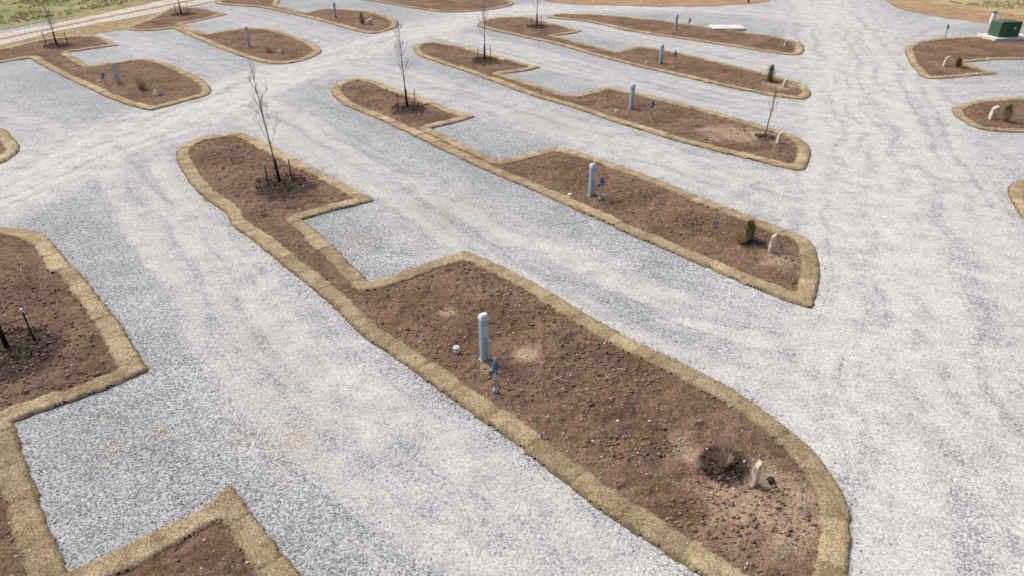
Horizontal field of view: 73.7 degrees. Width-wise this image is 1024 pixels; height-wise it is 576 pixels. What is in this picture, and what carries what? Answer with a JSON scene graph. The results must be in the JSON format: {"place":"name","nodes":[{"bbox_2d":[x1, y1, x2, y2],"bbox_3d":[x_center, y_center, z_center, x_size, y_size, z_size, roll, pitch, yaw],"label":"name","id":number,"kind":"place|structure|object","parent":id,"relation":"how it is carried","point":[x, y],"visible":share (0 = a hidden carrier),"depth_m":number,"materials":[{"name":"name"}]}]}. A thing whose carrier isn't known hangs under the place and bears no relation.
{"place":"outdoors","nodes":[
{"label":"outdoors","id":0,"kind":"place"},
{"bbox_2d":[0,0,151,29],"bbox_3d":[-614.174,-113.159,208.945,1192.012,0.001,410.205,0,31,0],"label":"grass field","id":1,"kind":"structure","parent":0,"point":[57,8],"depth_m":58.69,"materials":[{"name":"green plant"}]},
{"bbox_2d":[0,0,161,48],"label":"straw verge","id":2,"kind":"structure","parent":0,"point":[109,26],"depth_m":51.80,"materials":[{"name":"beige plant"}]},
{"bbox_2d":[0,0,194,39],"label":"track centre grass","id":3,"kind":"structure","parent":0,"point":[97,19],"depth_m":54.52,"materials":[{"name":"grass"}]},
{"bbox_2d":[0,0,215,44],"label":"access track","id":4,"kind":"structure","parent":0,"point":[111,13],"depth_m":54.75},
{"bbox_2d":[0,0,1023,575],"bbox_3d":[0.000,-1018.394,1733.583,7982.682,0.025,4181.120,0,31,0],"label":"gravel ground","id":5,"kind":"structure","parent":0,"point":[876,126],"depth_m":18.67,"materials":[{"name":"grey gravel"}]},
{"bbox_2d":[0,128,19,163],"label":"landscaped island","id":6,"kind":"structure","parent":5,"relation":"on","point":[9,147],"depth_m":28.08,"materials":[{"name":"soil"}]},
{"bbox_2d":[0,35,211,110],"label":"landscaped island","id":7,"kind":"structure","parent":5,"relation":"on","point":[62,61],"depth_m":38.98,"materials":[{"name":"soil"}]},
{"bbox_2d":[41,0,69,47],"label":"bare sapling tree","id":8,"kind":"object","parent":7,"relation":"on","point":[55,43],"visible":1,"depth_m":45.05,"materials":[{"name":"brown plant"}]},
{"bbox_2d":[111,62,120,83],"bbox_3d":[-21.216,-11.502,36.592,0.240,1.166,0.200,-16,34,-24],"label":"utility pedestal","id":9,"kind":"object","parent":7,"relation":"on","point":[116,74],"visible":1,"depth_m":36.51,"materials":[{"name":"metal"}]},
{"bbox_2d":[130,72,146,88],"bbox_3d":[-19.471,-10.893,35.681,0.852,0.999,0.854,0,31,0],"label":"dormant grass clump","id":10,"kind":"object","parent":7,"relation":"on","point":[140,83],"visible":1,"depth_m":35.72,"materials":[{"name":"beige plant"}]},
{"bbox_2d":[153,88,163,94],"bbox_3d":[-18.166,-10.059,34.993,0.464,0.368,0.353,18,35,27],"label":"standing limestone rock","id":11,"kind":"object","parent":7,"relation":"on","point":[157,91],"visible":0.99,"depth_m":34.88,"materials":[{"name":"beige stone"}]},
{"bbox_2d":[0,227,300,575],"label":"landscaped island","id":12,"kind":"structure","parent":5,"relation":"on","point":[209,557],"depth_m":14.12,"materials":[{"name":"soil"}]},
{"bbox_2d":[0,284,51,366],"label":"bare sapling tree","id":13,"kind":"object","parent":12,"relation":"on","point":[4,342],"visible":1,"depth_m":15.80,"materials":[{"name":"brown plant"}]},
{"bbox_2d":[124,6,321,63],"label":"landscaped island","id":14,"kind":"structure","parent":5,"relation":"on","point":[233,41],"depth_m":47.85,"materials":[{"name":"soil"}]},
{"bbox_2d":[170,0,190,15],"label":"bare sapling tree","id":15,"kind":"object","parent":14,"relation":"on","point":[172,14],"visible":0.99,"depth_m":55.85,"materials":[{"name":"brown plant"}]},
{"bbox_2d":[244,26,250,46],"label":"utility pedestal","id":16,"kind":"object","parent":14,"relation":"on","point":[247,35],"visible":1,"depth_m":44.99,"materials":[{"name":"metal"}]},
{"bbox_2d":[263,43,273,52],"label":"dormant grass clump","id":17,"kind":"object","parent":14,"relation":"on","point":[268,50],"visible":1,"depth_m":43.50,"materials":[{"name":"beige plant"}]},
{"bbox_2d":[277,48,284,53],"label":"standing limestone rock","id":18,"kind":"object","parent":14,"relation":"on","point":[280,51],"visible":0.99,"depth_m":43.30,"materials":[{"name":"beige stone"}]},
{"bbox_2d":[215,0,398,33],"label":"landscaped island","id":19,"kind":"structure","parent":5,"relation":"on","point":[350,19],"depth_m":55.57,"materials":[{"name":"soil"}]},
{"bbox_2d":[332,2,336,16],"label":"utility pedestal","id":20,"kind":"object","parent":19,"relation":"on","point":[334,9],"visible":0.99,"depth_m":54.62,"materials":[{"name":"metal"}]},
{"bbox_2d":[359,13,363,23],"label":"evergreen shrub","id":21,"kind":"object","parent":19,"relation":"on","point":[360,17],"visible":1,"depth_m":52.19,"materials":[{"name":"green plant"}]},
{"bbox_2d":[367,0,513,11],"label":"landscaped island","id":22,"kind":"structure","parent":5,"relation":"on","point":[453,5],"depth_m":60.86,"materials":[{"name":"soil"}]},
{"bbox_2d":[1,48,998,575],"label":"scattered pebbles","id":23,"kind":"object","parent":5,"relation":"on","point":[533,370],"visible":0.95,"depth_m":14.61,"materials":[{"name":"grey stone"}]},
{"bbox_2d":[176,132,851,575],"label":"landscaped island","id":24,"kind":"structure","parent":5,"relation":"on","point":[680,414],"depth_m":14.62,"materials":[{"name":"soil"}]},
{"bbox_2d":[247,58,306,191],"bbox_3d":[-8.348,-5.630,23.509,1.868,4.503,1.815,0,31,0],"label":"bare sapling tree","id":25,"kind":"object","parent":24,"relation":"on","point":[278,179],"visible":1,"depth_m":24.07,"materials":[{"name":"brown plant"}]},
{"bbox_2d":[0,155,851,575],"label":"sod grass","id":26,"kind":"structure","parent":24,"relation":"on","point":[444,391],"depth_m":12.95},
{"bbox_2d":[453,345,458,354],"bbox_3d":[-1.289,1.427,15.803,0.150,0.210,0.150,0,31,0],"label":"sewer cleanout","id":27,"kind":"object","parent":24,"relation":"on","point":[456,349],"visible":1,"depth_m":15.75,"materials":[{"name":"white plastic"}]},
{"bbox_2d":[478,312,489,362],"bbox_3d":[-0.627,1.108,15.263,0.240,1.260,0.200,-16,34,-24],"label":"utility pedestal","id":28,"kind":"object","parent":24,"relation":"on","point":[483,320],"visible":1,"depth_m":15.17,"materials":[{"name":"metal"}]},
{"bbox_2d":[489,356,501,393],"bbox_3d":[-0.351,1.868,14.373,0.251,0.851,0.238,16,34,25],"label":"water hydrant","id":29,"kind":"object","parent":24,"relation":"on","point":[495,367],"visible":1,"depth_m":14.28,"materials":[{"name":"metal"}]},
{"bbox_2d":[0,39,1023,575],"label":"soil clods","id":30,"kind":"object","parent":24,"relation":"on","point":[648,443],"visible":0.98,"depth_m":15.33,"materials":[{"name":"brown soil"}]},
{"bbox_2d":[699,430,748,481],"bbox_3d":[3.924,3.049,12.540,0.905,0.659,0.889,0,31,0],"label":"bare twiggy shrub","id":31,"kind":"object","parent":24,"relation":"on","point":[737,473],"visible":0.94,"depth_m":12.58,"materials":[{"name":"brown plant"}]},
{"bbox_2d":[716,447,735,468],"bbox_3d":[3.929,3.146,12.605,0.439,0.420,0.465,0,31,0],"label":"dormant grass clump","id":32,"kind":"object","parent":24,"relation":"on","point":[722,465],"visible":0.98,"depth_m":12.61,"materials":[{"name":"beige plant"}]},
{"bbox_2d":[748,459,762,487],"bbox_3d":[4.369,3.323,12.214,0.164,0.615,0.130,-18,35,-28],"label":"standing limestone rock","id":33,"kind":"object","parent":24,"relation":"on","point":[754,479],"visible":1,"depth_m":12.17,"materials":[{"name":"beige stone"}]},
{"bbox_2d":[767,476,774,483],"bbox_3d":[4.690,3.498,12.374,0.150,0.110,0.150,0,31,0],"label":"landscape path light","id":34,"kind":"object","parent":24,"relation":"on","point":[770,479],"visible":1,"depth_m":12.33,"materials":[{"name":"plastic"}]},
{"bbox_2d":[331,78,819,307],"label":"landscaped island","id":35,"kind":"structure","parent":5,"relation":"on","point":[347,94],"depth_m":23.18,"materials":[{"name":"soil"}]},
{"bbox_2d":[390,22,424,111],"bbox_3d":[-5.007,-10.372,31.788,1.656,4.202,1.604,0,31,0],"label":"bare sapling tree","id":36,"kind":"object","parent":35,"relation":"on","point":[407,104],"visible":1,"depth_m":32.35,"materials":[{"name":"brown plant"}]},
{"bbox_2d":[587,163,596,196],"bbox_3d":[2.752,-3.714,23.460,0.240,1.182,0.200,-16,34,-24],"label":"utility pedestal","id":37,"kind":"object","parent":35,"relation":"on","point":[592,178],"visible":1,"depth_m":23.38,"materials":[{"name":"metal"}]},
{"bbox_2d":[598,175,605,200],"bbox_3d":[3.024,-3.376,23.206,0.251,0.851,0.238,16,34,25],"label":"water hydrant","id":38,"kind":"object","parent":35,"relation":"on","point":[601,185],"visible":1,"depth_m":23.11,"materials":[{"name":"grey metal"}]},
{"bbox_2d":[732,222,757,243],"bbox_3d":[6.913,-1.639,20.468,0.884,0.619,0.879,0,31,0],"label":"dormant grass clump","id":39,"kind":"object","parent":35,"relation":"on","point":[740,236],"visible":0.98,"depth_m":20.42,"materials":[{"name":"beige plant"}]},
{"bbox_2d":[743,220,758,240],"bbox_3d":[7.141,-1.716,20.421,0.531,0.799,0.507,-13,33,-20],"label":"evergreen shrub","id":40,"kind":"object","parent":35,"relation":"on","point":[752,227],"visible":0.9,"depth_m":20.33,"materials":[{"name":"green plant"}]},
{"bbox_2d":[768,233,776,252],"bbox_3d":[7.626,-1.296,19.967,0.178,0.665,0.132,-3,31,-6],"label":"standing limestone rock","id":41,"kind":"object","parent":35,"relation":"on","point":[772,245],"visible":1,"depth_m":19.93,"materials":[{"name":"beige stone"}]},
{"bbox_2d":[413,41,810,170],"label":"landscaped island","id":42,"kind":"structure","parent":5,"relation":"on","point":[683,132],"depth_m":31.95,"materials":[{"name":"soil"}]},
{"bbox_2d":[473,0,497,61],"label":"bare sapling tree","id":43,"kind":"object","parent":42,"relation":"on","point":[486,57],"visible":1,"depth_m":41.28,"materials":[{"name":"brown plant"}]},
{"bbox_2d":[629,83,635,108],"bbox_3d":[5.723,-9.124,32.548,0.240,1.207,0.200,-16,34,-24],"label":"utility pedestal","id":44,"kind":"object","parent":42,"relation":"on","point":[632,95],"visible":1,"depth_m":32.46,"materials":[{"name":"metal"}]},
{"bbox_2d":[650,100,655,118],"bbox_3d":[6.383,-8.091,31.097,0.251,0.901,0.238,16,34,25],"label":"water hydrant","id":45,"kind":"object","parent":42,"relation":"on","point":[652,106],"visible":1,"depth_m":30.99,"materials":[{"name":"grey metal"}]},
{"bbox_2d":[755,83,779,138],"bbox_3d":[10.751,-7.368,28.492,0.816,2.404,0.790,0,31,0],"label":"bare sapling tree","id":46,"kind":"object","parent":42,"relation":"on","point":[765,134],"visible":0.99,"depth_m":28.61,"materials":[{"name":"brown plant"}]},
{"bbox_2d":[776,132,782,143],"bbox_3d":[11.157,-6.264,28.458,0.214,0.519,0.167,-6,31,-10],"label":"standing limestone rock","id":47,"kind":"object","parent":42,"relation":"on","point":[779,138],"visible":1,"depth_m":28.41,"materials":[{"name":"beige stone"}]},
{"bbox_2d":[477,16,810,99],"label":"landscaped island","id":48,"kind":"structure","parent":5,"relation":"on","point":[518,26],"depth_m":41.53,"materials":[{"name":"soil"}]},
{"bbox_2d":[527,0,546,27],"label":"bare sapling tree","id":49,"kind":"object","parent":48,"relation":"on","point":[536,24],"visible":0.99,"depth_m":51.01,"materials":[{"name":"brown plant"}]},
{"bbox_2d":[659,44,664,63],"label":"utility pedestal","id":50,"kind":"object","parent":48,"relation":"on","point":[661,53],"visible":1,"depth_m":40.61,"materials":[{"name":"metal"}]},
{"bbox_2d":[673,50,677,66],"bbox_3d":[9.555,-13.425,40.032,0.251,0.951,0.238,16,34,25],"label":"water hydrant","id":51,"kind":"object","parent":48,"relation":"on","point":[675,54],"visible":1,"depth_m":39.91,"materials":[{"name":"metal"}]},
{"bbox_2d":[766,64,776,80],"bbox_3d":[14.069,-11.684,37.011,0.628,1.001,0.703,0,31,0],"label":"evergreen shrub","id":52,"kind":"object","parent":48,"relation":"on","point":[771,74],"visible":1,"depth_m":36.93,"materials":[{"name":"green plant"}]},
{"bbox_2d":[782,78,787,86],"bbox_3d":[14.489,-10.852,36.189,0.236,0.514,0.179,-3,31,-4],"label":"standing limestone rock","id":53,"kind":"object","parent":48,"relation":"on","point":[785,83],"visible":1,"depth_m":36.12,"materials":[{"name":"beige stone"}]},
{"bbox_2d":[547,13,804,54],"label":"landscaped island","id":54,"kind":"structure","parent":5,"relation":"on","point":[749,40],"depth_m":49.35,"materials":[{"name":"soil"}]},
{"bbox_2d":[674,14,678,29],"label":"utility pedestal","id":55,"kind":"object","parent":54,"relation":"on","point":[676,21],"visible":0.99,"depth_m":49.79,"materials":[{"name":"metal"}]},
{"bbox_2d":[708,25,745,29],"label":"slab","id":56,"kind":"structure","parent":54,"relation":"on","point":[725,27],"depth_m":50.65,"materials":[{"name":"concrete"}]},
{"bbox_2d":[905,36,1023,78],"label":"landscaped island","id":57,"kind":"structure","parent":5,"relation":"on","point":[924,56],"depth_m":43.17,"materials":[{"name":"soil"}]},
{"bbox_2d":[943,56,950,66],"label":"standing limestone rock","id":58,"kind":"object","parent":57,"relation":"on","point":[946,62],"visible":1,"depth_m":40.21,"materials":[{"name":"beige stone"}]},
{"bbox_2d":[954,57,963,66],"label":"evergreen shrub","id":59,"kind":"object","parent":57,"relation":"on","point":[959,63],"visible":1,"depth_m":40.09,"materials":[{"name":"green plant"}]},
{"bbox_2d":[976,19,1023,40],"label":"pad mounted transformer","id":60,"kind":"object","parent":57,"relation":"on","point":[1004,29],"visible":1,"depth_m":46.96,"materials":[{"name":"metal"}]},
{"bbox_2d":[951,97,1023,132],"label":"landscaped island","id":61,"kind":"structure","parent":5,"relation":"on","point":[966,113],"depth_m":31.98,"materials":[{"name":"soil"}]},
{"bbox_2d":[987,105,999,118],"bbox_3d":[22.066,-8.011,31.250,0.315,0.668,0.246,0,31,-1],"label":"standing limestone rock","id":62,"kind":"object","parent":61,"relation":"on","point":[994,113],"visible":0.99,"depth_m":31.18,"materials":[{"name":"beige stone"}]},
{"bbox_2d":[999,109,1013,121],"bbox_3d":[22.320,-7.864,30.874,0.720,0.699,0.732,0,31,0],"label":"dormant grass clump","id":63,"kind":"object","parent":61,"relation":"on","point":[1003,116],"visible":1,"depth_m":30.85,"materials":[{"name":"beige plant"}]},
{"bbox_2d":[1001,103,1014,121],"bbox_3d":[22.438,-7.959,30.825,0.646,0.911,0.653,0,31,0],"label":"evergreen shrub","id":64,"kind":"object","parent":61,"relation":"on","point":[1010,106],"visible":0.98,"depth_m":30.75,"materials":[{"name":"green plant"}]},
{"bbox_2d":[989,11,997,23],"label":"bollard","id":65,"kind":"object","parent":5,"relation":"on","point":[994,14],"visible":0.9,"depth_m":52.64,"materials":[{"name":"white plastic"}]},
{"bbox_2d":[1007,179,1023,218],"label":"landscaped island","id":66,"kind":"structure","parent":5,"relation":"on","point":[1016,192],"depth_m":23.71,"materials":[{"name":"soil"}]},
{"bbox_2d":[546,0,768,6],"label":"bare soil field","id":67,"kind":"structure","parent":0,"point":[685,3],"depth_m":62.14,"materials":[{"name":"brown soil"}]},
{"bbox_2d":[888,0,1023,24],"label":"bare soil field","id":68,"kind":"structure","parent":0,"point":[930,8],"depth_m":57.80,"materials":[{"name":"brown soil"}]},
{"bbox_2d":[924,0,1023,13],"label":"dry grass field","id":69,"kind":"structure","parent":0,"point":[1000,9],"depth_m":60.59,"materials":[{"name":"beige plant"}]}
]}

